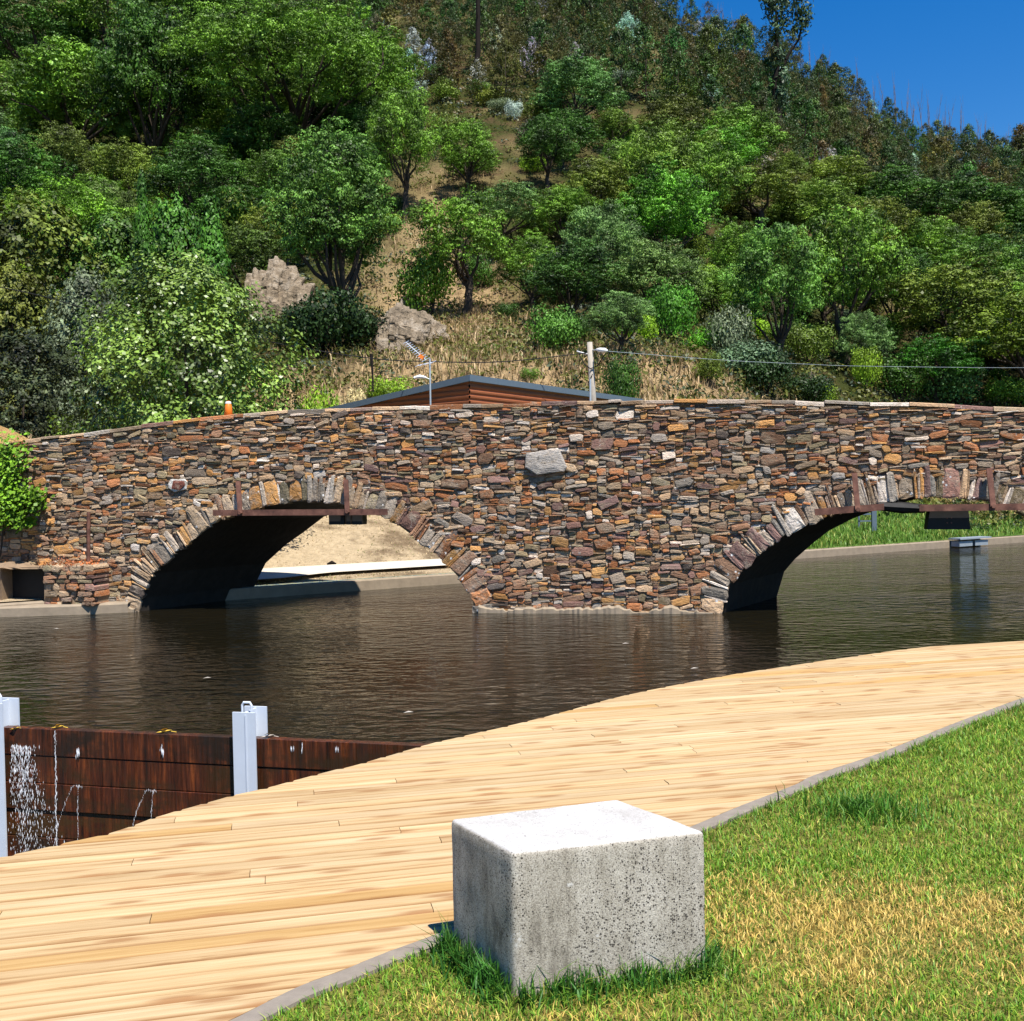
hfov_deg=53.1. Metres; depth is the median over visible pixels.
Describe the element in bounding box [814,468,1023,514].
iron beam
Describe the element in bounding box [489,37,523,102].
eucalyptus
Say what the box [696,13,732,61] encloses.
eucalyptus
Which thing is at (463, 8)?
eucalyptus
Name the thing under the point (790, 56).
eucalyptus
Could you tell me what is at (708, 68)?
eucalyptus
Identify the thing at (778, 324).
shrub
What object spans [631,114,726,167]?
cork oak
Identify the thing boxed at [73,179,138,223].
cork oak
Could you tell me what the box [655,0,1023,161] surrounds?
sky
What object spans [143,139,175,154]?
shrub
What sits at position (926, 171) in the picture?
eucalyptus
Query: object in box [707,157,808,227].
cork oak
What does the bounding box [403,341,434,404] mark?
antenna
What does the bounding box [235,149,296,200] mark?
cork oak
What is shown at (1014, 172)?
eucalyptus
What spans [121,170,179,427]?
cypress
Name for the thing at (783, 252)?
cork oak
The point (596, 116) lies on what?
shrub
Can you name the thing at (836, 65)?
eucalyptus
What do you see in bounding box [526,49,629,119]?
cork oak
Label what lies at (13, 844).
dam board
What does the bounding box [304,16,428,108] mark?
cork oak
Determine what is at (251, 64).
cork oak
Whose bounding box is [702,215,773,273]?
cork oak
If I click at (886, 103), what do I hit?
eucalyptus
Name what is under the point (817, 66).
eucalyptus
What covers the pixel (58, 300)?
overhead cable
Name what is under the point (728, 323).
shrub
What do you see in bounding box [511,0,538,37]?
eucalyptus
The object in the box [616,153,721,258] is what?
tree
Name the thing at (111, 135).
shrub
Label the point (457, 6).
eucalyptus
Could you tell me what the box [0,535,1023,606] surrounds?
river kerb
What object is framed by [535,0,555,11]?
eucalyptus
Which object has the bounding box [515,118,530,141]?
shrub
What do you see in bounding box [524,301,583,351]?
shrub
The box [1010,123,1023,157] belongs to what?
eucalyptus
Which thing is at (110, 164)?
cork oak
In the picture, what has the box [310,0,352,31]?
eucalyptus
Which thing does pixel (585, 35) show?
eucalyptus
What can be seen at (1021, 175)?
eucalyptus
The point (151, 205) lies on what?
cork oak
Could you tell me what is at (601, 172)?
cork oak
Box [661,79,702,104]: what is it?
shrub
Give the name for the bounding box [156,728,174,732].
fallen leaf
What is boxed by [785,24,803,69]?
eucalyptus
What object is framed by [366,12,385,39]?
eucalyptus
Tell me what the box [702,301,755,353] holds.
shrub
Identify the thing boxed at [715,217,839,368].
cork oak
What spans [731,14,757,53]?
eucalyptus
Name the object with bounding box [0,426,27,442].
terrain
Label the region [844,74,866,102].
eucalyptus
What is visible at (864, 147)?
eucalyptus
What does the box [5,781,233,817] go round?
dam board
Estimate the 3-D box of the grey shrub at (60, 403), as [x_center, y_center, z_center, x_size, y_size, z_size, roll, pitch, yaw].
[-11.199,-2.225,27.204,2.011,2.866,1.990,-2,1,-26]
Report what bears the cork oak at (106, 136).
on the hillside
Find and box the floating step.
[948,536,990,546]
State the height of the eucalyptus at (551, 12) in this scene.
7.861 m
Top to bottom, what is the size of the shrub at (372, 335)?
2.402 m
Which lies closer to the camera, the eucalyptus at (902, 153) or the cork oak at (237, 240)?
the cork oak at (237, 240)
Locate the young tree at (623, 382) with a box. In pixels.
[599,353,642,397]
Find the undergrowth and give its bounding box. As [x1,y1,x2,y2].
[1,0,1023,529]
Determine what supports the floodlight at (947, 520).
hanging from the iron beam at (900, 507)
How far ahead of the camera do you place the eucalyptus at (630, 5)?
120.46 m
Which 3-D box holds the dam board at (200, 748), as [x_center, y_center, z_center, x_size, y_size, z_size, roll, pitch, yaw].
[-3.555,2.147,9.371,2.559,0.251,0.090,-1,1,14]
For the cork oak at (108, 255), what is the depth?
54.08 m
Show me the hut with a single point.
(470, 389)
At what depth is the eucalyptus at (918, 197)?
92.29 m
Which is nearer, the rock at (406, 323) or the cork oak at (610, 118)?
the rock at (406, 323)
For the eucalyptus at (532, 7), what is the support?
on the hillside
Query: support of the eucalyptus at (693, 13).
on the hillside
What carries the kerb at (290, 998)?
on the lawn at (604, 1009)
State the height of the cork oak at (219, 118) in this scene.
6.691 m
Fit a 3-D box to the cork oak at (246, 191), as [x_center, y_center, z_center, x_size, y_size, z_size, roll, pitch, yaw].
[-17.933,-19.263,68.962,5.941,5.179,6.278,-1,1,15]
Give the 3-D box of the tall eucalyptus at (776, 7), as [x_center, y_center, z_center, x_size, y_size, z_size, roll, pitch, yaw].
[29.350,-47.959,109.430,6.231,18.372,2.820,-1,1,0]
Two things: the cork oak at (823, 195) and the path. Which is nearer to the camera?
the path
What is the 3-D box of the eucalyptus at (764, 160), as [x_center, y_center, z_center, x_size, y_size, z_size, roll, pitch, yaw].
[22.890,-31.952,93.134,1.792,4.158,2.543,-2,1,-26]
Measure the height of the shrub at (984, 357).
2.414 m
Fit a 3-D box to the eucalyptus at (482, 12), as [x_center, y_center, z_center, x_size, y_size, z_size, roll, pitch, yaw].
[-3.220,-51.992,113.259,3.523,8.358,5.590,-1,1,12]
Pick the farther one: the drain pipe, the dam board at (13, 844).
the drain pipe
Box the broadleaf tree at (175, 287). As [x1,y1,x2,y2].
[45,241,320,435]
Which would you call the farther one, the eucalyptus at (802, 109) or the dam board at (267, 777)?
the eucalyptus at (802, 109)
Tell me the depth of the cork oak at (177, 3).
116.81 m
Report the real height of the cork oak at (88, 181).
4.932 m
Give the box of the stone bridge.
[0,399,1023,613]
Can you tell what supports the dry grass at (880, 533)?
on the hillside
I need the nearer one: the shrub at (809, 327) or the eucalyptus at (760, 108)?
the shrub at (809, 327)
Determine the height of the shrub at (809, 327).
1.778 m
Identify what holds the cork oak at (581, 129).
on the hillside
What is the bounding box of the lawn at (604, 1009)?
[269,706,1023,1020]
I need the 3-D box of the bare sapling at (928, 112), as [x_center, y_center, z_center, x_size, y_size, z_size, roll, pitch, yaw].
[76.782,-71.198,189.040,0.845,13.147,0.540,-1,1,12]
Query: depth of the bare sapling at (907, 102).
190.29 m
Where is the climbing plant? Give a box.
[0,428,57,556]
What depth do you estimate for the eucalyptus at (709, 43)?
112.62 m
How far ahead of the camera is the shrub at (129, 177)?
77.56 m
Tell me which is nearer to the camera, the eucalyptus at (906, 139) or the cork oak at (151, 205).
the cork oak at (151, 205)
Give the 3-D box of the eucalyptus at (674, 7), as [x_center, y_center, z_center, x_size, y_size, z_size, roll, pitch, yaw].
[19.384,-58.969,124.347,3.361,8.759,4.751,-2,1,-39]
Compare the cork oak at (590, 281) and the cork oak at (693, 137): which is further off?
the cork oak at (693, 137)
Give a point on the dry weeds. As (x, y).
(66, 563)
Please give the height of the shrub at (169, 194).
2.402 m
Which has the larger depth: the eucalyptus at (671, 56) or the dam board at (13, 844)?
the eucalyptus at (671, 56)
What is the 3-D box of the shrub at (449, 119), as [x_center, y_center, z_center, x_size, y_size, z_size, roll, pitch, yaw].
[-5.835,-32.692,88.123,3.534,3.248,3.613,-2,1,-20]
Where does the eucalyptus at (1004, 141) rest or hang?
on the hillside
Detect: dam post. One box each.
[0,694,19,856]
[232,701,267,794]
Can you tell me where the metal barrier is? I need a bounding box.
[858,511,876,530]
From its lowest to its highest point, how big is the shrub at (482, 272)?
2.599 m
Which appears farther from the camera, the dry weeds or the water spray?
the dry weeds
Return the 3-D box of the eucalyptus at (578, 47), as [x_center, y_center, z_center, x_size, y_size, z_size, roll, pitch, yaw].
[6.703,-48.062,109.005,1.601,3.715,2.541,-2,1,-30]
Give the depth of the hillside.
61.82 m
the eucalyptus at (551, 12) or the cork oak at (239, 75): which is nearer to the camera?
the cork oak at (239, 75)
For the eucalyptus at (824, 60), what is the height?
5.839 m
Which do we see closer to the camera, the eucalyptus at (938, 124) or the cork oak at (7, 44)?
the cork oak at (7, 44)
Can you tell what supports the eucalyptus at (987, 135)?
on the hillside
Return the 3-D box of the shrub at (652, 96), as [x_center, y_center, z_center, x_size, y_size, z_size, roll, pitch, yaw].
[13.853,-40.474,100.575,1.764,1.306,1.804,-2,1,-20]
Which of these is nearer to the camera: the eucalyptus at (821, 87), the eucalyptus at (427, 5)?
the eucalyptus at (427, 5)
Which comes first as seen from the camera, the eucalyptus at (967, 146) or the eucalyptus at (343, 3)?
the eucalyptus at (343, 3)
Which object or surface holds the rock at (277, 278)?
on the hillside
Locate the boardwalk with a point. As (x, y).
(230, 907)
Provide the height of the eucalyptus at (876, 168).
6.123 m
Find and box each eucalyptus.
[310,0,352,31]
[349,0,374,29]
[355,0,393,25]
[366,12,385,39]
[375,4,403,46]
[382,0,406,9]
[398,0,432,29]
[402,0,423,11]
[402,49,419,81]
[404,27,421,54]
[411,50,431,105]
[415,0,438,43]
[417,44,436,83]
[422,37,436,66]
[436,27,461,86]
[438,0,463,45]
[443,0,461,21]
[459,0,486,31]
[465,1,497,66]
[470,58,487,93]
[480,13,519,84]
[488,28,501,55]
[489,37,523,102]
[492,0,514,21]
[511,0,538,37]
[514,14,539,63]
[519,37,547,76]
[523,0,542,50]
[523,18,559,84]
[528,38,560,96]
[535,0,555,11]
[545,0,564,17]
[548,0,584,35]
[561,0,606,37]
[562,23,604,75]
[566,42,583,59]
[571,0,593,18]
[575,0,606,26]
[580,10,606,52]
[598,26,644,107]
[609,10,642,54]
[612,0,649,32]
[612,27,641,67]
[622,0,660,29]
[622,21,668,103]
[630,1,658,26]
[652,51,706,109]
[653,0,687,49]
[655,25,678,64]
[655,25,692,91]
[658,34,684,76]
[680,14,697,49]
[683,0,699,29]
[689,21,731,82]
[690,50,726,115]
[691,20,703,40]
[695,18,733,83]
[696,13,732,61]
[697,74,731,121]
[721,26,743,64]
[728,19,754,53]
[728,48,760,99]
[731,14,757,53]
[731,24,761,83]
[738,81,778,134]
[748,88,785,151]
[750,57,789,117]
[752,141,775,173]
[753,106,776,138]
[758,0,814,117]
[761,37,791,74]
[763,46,775,84]
[777,71,799,123]
[781,43,797,75]
[782,94,828,155]
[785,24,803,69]
[785,84,812,120]
[797,60,821,116]
[800,97,832,148]
[809,62,827,89]
[809,140,832,179]
[812,58,827,86]
[815,110,845,148]
[816,85,827,119]
[818,138,862,180]
[819,147,846,180]
[820,53,828,71]
[821,66,840,107]
[824,89,862,139]
[825,60,852,102]
[829,86,856,124]
[829,105,857,147]
[836,131,866,167]
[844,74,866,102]
[847,156,877,202]
[848,125,886,178]
[852,136,878,164]
[853,112,902,155]
[859,101,882,123]
[866,115,891,158]
[868,163,883,177]
[872,138,900,169]
[873,143,898,173]
[877,110,892,130]
[878,126,894,145]
[880,97,898,131]
[881,118,895,140]
[891,107,902,135]
[893,157,922,179]
[895,143,910,160]
[897,132,911,158]
[903,125,928,170]
[907,150,921,171]
[912,186,946,236]
[914,133,933,162]
[917,135,958,186]
[921,165,938,185]
[921,202,946,255]
[923,119,955,151]
[924,165,952,200]
[926,136,962,171]
[939,153,965,195]
[941,124,957,141]
[950,137,988,180]
[952,160,990,205]
[957,123,979,159]
[973,162,995,191]
[976,128,1004,162]
[984,158,1012,186]
[987,144,1003,181]
[989,143,1021,183]
[995,146,1009,174]
[998,136,1010,152]
[1001,149,1023,175]
[1003,134,1023,169]
[1007,124,1022,143]
[1007,165,1021,186]
[1008,168,1023,200]
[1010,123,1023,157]
[1015,154,1023,172]
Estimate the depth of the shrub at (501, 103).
95.66 m
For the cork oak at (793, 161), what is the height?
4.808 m
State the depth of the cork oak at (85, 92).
99.93 m
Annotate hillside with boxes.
[0,0,1023,601]
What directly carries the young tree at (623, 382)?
on the hillside
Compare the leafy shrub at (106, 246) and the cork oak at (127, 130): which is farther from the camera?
the cork oak at (127, 130)
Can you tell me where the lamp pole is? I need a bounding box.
[577,342,607,400]
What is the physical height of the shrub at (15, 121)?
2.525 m
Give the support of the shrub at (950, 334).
on the hillside
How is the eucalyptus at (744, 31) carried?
on the hillside
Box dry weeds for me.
[37,552,103,566]
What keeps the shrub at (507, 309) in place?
on the hillside
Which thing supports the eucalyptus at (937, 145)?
on the hillside
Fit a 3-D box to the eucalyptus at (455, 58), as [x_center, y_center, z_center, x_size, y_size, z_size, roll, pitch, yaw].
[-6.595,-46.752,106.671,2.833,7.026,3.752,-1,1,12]
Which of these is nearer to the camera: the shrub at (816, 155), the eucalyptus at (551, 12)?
the shrub at (816, 155)
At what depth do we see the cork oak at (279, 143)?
76.48 m
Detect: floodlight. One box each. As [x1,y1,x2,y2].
[329,515,366,524]
[924,511,969,528]
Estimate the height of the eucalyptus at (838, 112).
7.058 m
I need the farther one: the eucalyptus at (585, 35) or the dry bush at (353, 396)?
the eucalyptus at (585, 35)
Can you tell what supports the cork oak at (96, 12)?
on the hillside
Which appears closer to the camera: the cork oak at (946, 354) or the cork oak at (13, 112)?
the cork oak at (946, 354)
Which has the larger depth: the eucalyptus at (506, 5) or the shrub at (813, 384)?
the eucalyptus at (506, 5)
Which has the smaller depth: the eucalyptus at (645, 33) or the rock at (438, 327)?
the rock at (438, 327)
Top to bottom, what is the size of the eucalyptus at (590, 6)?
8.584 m
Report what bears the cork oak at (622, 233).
on the hillside
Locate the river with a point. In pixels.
(442, 662)
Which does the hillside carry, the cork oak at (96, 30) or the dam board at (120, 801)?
the cork oak at (96, 30)
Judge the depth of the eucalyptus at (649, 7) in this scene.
131.69 m
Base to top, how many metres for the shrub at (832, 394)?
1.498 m
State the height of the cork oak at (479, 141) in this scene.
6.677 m
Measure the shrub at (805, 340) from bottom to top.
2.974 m
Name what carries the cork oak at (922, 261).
on the hillside
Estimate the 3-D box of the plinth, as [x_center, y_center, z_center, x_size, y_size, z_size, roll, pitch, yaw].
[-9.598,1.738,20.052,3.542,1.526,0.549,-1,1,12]
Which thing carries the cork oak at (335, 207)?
on the hillside
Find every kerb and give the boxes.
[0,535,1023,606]
[0,601,127,616]
[230,698,1023,1020]
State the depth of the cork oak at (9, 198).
61.50 m
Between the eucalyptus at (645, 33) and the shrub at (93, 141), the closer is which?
the shrub at (93, 141)
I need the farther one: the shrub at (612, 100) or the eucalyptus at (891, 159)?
the eucalyptus at (891, 159)
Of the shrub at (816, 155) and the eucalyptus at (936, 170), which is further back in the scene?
the shrub at (816, 155)
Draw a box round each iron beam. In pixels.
[213,479,388,515]
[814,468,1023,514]
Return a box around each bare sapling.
[901,79,908,117]
[909,94,916,123]
[915,85,922,148]
[925,93,929,128]
[960,99,962,134]
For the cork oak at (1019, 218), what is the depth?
86.80 m
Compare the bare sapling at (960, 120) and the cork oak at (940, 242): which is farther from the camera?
the bare sapling at (960, 120)
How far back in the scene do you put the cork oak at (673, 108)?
86.61 m
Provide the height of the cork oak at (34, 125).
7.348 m
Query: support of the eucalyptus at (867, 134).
on the hillside
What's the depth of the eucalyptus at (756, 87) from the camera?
104.75 m
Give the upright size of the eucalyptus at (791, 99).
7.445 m
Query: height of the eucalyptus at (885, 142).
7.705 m
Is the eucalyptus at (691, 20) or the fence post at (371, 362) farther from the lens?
the eucalyptus at (691, 20)
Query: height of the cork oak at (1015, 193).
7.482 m
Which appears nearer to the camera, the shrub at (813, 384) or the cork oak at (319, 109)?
the shrub at (813, 384)
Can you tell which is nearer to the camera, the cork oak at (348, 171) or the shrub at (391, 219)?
the cork oak at (348, 171)
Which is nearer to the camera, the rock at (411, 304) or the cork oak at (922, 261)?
the rock at (411, 304)
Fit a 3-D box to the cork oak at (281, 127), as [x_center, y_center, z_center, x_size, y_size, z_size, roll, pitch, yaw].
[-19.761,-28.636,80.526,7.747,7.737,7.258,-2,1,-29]
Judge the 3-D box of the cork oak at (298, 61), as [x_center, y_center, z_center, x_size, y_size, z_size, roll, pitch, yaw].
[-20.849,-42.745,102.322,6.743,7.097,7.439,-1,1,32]
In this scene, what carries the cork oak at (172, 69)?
on the hillside
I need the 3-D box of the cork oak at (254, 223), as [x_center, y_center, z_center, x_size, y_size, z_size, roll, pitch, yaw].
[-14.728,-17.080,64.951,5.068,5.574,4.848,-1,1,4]
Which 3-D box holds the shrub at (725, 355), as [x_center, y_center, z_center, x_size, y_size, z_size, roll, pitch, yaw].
[11.059,-6.853,48.292,3.783,2.494,3.868,-1,1,27]
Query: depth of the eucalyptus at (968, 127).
172.46 m
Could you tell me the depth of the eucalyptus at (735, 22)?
149.14 m
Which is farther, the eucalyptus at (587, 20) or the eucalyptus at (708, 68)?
the eucalyptus at (587, 20)
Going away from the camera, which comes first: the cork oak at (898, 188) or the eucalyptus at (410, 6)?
the cork oak at (898, 188)
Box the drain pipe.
[87,512,90,561]
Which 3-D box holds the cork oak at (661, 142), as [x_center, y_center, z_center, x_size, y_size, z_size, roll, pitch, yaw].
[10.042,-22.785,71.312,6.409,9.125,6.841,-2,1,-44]
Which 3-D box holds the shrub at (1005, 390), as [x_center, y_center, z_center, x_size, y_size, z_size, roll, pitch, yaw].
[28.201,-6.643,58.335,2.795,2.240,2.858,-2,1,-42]
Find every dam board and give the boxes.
[4,725,233,765]
[5,754,233,793]
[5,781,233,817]
[6,808,154,839]
[7,834,76,855]
[256,736,430,770]
[257,767,327,789]
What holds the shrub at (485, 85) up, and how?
on the hillside
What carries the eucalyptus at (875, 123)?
on the hillside
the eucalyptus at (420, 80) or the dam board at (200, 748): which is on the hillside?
the eucalyptus at (420, 80)
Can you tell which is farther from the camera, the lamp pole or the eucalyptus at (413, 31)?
the eucalyptus at (413, 31)
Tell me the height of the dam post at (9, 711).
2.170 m
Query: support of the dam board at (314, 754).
on the dam board at (267, 777)
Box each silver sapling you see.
[413,78,427,97]
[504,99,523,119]
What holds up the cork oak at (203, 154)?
on the hillside
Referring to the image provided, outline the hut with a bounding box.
[324,375,642,408]
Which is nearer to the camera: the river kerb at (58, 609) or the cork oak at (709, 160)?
the river kerb at (58, 609)
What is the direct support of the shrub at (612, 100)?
on the hillside
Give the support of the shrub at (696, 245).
on the hillside
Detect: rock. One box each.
[240,256,304,320]
[279,283,317,316]
[370,299,431,355]
[400,296,423,310]
[426,321,449,341]
[428,314,436,324]
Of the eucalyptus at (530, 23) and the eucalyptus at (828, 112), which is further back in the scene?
the eucalyptus at (828, 112)
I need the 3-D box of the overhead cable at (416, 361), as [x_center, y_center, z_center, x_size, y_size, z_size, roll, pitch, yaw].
[-2.767,-4.509,28.758,10.982,0.639,0.207,-2,1,-24]
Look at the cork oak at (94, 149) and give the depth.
80.09 m
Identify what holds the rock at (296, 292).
on the hillside
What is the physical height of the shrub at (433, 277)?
5.090 m
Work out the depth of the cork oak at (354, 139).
74.13 m
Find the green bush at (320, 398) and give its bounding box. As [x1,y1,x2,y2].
[295,381,340,409]
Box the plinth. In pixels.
[0,561,109,605]
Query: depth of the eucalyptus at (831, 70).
156.20 m
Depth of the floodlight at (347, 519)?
18.92 m
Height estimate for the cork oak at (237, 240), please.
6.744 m
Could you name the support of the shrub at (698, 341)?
on the hillside
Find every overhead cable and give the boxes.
[0,287,122,317]
[214,330,586,362]
[609,351,1023,367]
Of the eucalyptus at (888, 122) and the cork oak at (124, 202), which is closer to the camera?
the cork oak at (124, 202)
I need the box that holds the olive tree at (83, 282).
[19,262,160,435]
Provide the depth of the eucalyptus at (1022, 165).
128.65 m
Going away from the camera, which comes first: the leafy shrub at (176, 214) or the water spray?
the water spray
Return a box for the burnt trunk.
[470,0,480,83]
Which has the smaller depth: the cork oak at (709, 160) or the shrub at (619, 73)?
the cork oak at (709, 160)
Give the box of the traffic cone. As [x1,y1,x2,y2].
[224,401,232,414]
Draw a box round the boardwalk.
[0,641,1023,1020]
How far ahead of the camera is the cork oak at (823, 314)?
65.28 m
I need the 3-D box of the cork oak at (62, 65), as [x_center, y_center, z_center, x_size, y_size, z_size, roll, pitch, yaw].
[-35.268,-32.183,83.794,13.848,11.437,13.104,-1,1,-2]
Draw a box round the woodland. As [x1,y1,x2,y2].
[160,0,1023,219]
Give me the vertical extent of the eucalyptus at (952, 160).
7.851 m
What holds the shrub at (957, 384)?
on the hillside
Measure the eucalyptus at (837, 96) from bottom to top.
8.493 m
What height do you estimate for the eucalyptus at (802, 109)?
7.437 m
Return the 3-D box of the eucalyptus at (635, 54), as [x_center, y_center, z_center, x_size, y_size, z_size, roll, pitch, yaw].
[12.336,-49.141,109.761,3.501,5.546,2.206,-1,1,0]
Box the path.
[258,559,445,578]
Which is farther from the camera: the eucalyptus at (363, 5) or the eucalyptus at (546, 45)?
the eucalyptus at (363, 5)
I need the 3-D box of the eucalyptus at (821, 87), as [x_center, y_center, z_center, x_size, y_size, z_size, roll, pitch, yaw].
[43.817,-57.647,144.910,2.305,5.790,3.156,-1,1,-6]
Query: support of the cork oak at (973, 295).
on the hillside
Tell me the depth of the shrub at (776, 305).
65.39 m
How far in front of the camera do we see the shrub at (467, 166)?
79.81 m
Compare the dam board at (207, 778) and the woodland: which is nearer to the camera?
the dam board at (207, 778)
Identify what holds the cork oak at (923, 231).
on the hillside
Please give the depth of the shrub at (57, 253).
62.92 m
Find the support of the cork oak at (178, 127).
on the hillside
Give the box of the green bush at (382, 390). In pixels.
[363,375,416,398]
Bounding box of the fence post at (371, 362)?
[369,354,373,391]
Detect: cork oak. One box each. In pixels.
[0,0,100,65]
[0,31,47,61]
[0,34,162,174]
[0,55,31,89]
[0,68,13,109]
[0,106,20,145]
[0,124,29,185]
[0,128,85,204]
[0,187,72,265]
[0,196,32,246]
[1,89,88,153]
[4,101,26,121]
[14,120,99,189]
[26,174,134,259]
[36,0,176,57]
[36,63,94,101]
[47,173,135,204]
[53,16,114,58]
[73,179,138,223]
[75,143,120,177]
[77,0,228,173]
[78,225,134,282]
[79,97,142,149]
[82,136,175,203]
[100,211,244,273]
[113,112,177,161]
[115,197,196,227]
[130,134,252,221]
[136,49,224,73]
[141,0,252,37]
[147,79,210,137]
[154,0,431,142]
[163,126,252,188]
[189,179,276,251]
[196,101,273,163]
[214,92,302,171]
[219,223,297,290]
[221,71,251,92]
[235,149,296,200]
[237,41,278,75]
[238,197,314,265]
[244,68,313,108]
[255,63,298,104]
[257,115,412,341]
[257,134,316,189]
[276,47,315,71]
[278,102,333,146]
[294,64,366,100]
[299,187,362,222]
[300,81,382,136]
[302,131,388,177]
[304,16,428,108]
[323,98,402,163]
[362,81,449,220]
[404,183,512,318]
[436,117,503,194]
[459,179,541,252]
[488,228,568,311]
[513,112,585,189]
[515,238,632,316]
[520,184,603,249]
[521,105,607,168]
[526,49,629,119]
[542,155,644,217]
[557,198,648,303]
[579,290,656,352]
[591,107,640,143]
[598,239,714,329]
[599,137,640,212]
[601,120,711,230]
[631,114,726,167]
[636,93,713,137]
[660,135,755,239]
[683,122,768,174]
[695,102,795,169]
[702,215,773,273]
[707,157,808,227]
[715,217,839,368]
[761,175,863,239]
[763,151,820,184]
[765,171,818,219]
[767,225,822,286]
[789,197,918,367]
[792,262,867,333]
[802,150,878,208]
[820,195,921,257]
[825,243,869,279]
[834,309,898,364]
[844,161,951,224]
[852,243,944,341]
[864,169,923,209]
[875,250,1023,359]
[886,332,994,402]
[897,215,978,280]
[901,171,1014,230]
[915,237,1023,321]
[920,229,979,257]
[934,291,1023,396]
[939,200,1019,253]
[945,223,1023,277]
[953,182,1023,234]
[972,281,1023,370]
[984,232,1023,280]
[992,197,1023,237]
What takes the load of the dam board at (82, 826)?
on the dam board at (13, 844)
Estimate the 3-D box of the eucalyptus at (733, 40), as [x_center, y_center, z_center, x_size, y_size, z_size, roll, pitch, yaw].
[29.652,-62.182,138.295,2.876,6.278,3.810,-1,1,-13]
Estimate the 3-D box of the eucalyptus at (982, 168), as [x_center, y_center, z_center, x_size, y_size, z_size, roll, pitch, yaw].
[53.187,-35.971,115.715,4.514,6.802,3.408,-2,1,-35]
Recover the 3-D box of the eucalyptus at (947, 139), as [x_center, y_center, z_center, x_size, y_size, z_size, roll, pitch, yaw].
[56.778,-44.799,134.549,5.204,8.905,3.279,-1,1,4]
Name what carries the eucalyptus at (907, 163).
on the hillside
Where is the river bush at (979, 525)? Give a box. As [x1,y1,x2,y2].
[970,523,993,530]
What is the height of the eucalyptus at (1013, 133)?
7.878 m
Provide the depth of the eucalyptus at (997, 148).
151.88 m
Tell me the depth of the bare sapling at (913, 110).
189.64 m
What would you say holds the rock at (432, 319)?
on the hillside
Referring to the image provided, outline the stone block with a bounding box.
[452,800,704,997]
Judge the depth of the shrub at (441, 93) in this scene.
101.42 m
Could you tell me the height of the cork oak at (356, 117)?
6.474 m
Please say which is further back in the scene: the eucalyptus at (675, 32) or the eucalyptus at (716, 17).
the eucalyptus at (716, 17)
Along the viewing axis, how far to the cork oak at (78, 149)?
75.42 m
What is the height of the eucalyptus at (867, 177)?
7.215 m
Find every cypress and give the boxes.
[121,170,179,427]
[170,191,270,417]
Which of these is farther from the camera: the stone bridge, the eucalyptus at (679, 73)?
the eucalyptus at (679, 73)
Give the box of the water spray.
[8,737,336,853]
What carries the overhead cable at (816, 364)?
attached to the lamp pole
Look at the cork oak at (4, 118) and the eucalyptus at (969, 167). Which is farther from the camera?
the eucalyptus at (969, 167)
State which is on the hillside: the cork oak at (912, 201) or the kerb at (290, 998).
the cork oak at (912, 201)
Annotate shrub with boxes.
[0,181,140,406]
[0,256,77,435]
[0,327,99,438]
[1,115,27,130]
[26,202,191,405]
[46,234,80,264]
[48,376,125,434]
[69,138,111,155]
[107,129,135,140]
[117,191,242,413]
[118,175,149,197]
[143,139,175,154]
[158,180,180,201]
[168,114,191,134]
[174,191,216,220]
[217,184,266,245]
[240,226,279,255]
[274,303,335,349]
[277,284,377,357]
[339,306,390,349]
[378,212,401,234]
[381,196,402,212]
[393,243,461,314]
[422,63,452,84]
[425,112,462,141]
[427,77,461,101]
[443,148,498,174]
[460,253,495,287]
[465,78,493,94]
[473,84,510,105]
[486,97,514,112]
[493,300,520,321]
[513,211,549,236]
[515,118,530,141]
[518,156,546,172]
[519,367,540,379]
[520,89,572,119]
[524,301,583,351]
[530,265,583,296]
[553,313,595,344]
[593,109,618,128]
[602,88,629,108]
[606,124,642,142]
[610,67,637,85]
[615,313,658,343]
[638,62,648,73]
[644,277,701,346]
[645,92,660,102]
[659,69,689,83]
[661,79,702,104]
[682,234,712,260]
[686,322,728,351]
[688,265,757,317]
[691,350,727,387]
[696,263,714,296]
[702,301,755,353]
[704,315,750,341]
[706,197,732,212]
[710,338,786,380]
[726,344,797,397]
[732,311,770,338]
[764,204,800,228]
[765,293,816,316]
[765,318,808,344]
[775,371,836,401]
[783,321,838,363]
[804,323,831,346]
[808,382,839,401]
[809,150,822,162]
[829,309,861,327]
[848,344,882,394]
[849,293,887,311]
[867,313,906,351]
[871,352,933,401]
[908,316,932,326]
[913,361,987,404]
[936,320,979,343]
[967,338,1016,364]
[981,374,1023,406]
[988,368,1007,378]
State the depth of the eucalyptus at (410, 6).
136.66 m
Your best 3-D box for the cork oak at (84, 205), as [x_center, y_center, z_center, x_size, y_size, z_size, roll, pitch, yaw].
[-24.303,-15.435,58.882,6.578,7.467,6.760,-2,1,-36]
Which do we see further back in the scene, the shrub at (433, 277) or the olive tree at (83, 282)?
the shrub at (433, 277)
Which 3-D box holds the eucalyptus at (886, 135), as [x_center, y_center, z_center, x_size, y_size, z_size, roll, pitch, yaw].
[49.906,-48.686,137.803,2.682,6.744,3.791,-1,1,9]
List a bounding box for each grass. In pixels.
[202,163,1023,585]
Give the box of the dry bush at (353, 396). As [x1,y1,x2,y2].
[334,386,365,404]
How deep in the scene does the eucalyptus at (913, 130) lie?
149.82 m
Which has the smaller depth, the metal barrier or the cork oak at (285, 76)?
the metal barrier
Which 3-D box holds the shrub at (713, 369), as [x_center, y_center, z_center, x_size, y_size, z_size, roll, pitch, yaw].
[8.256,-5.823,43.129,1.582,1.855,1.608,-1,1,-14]
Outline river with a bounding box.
[0,535,1023,742]

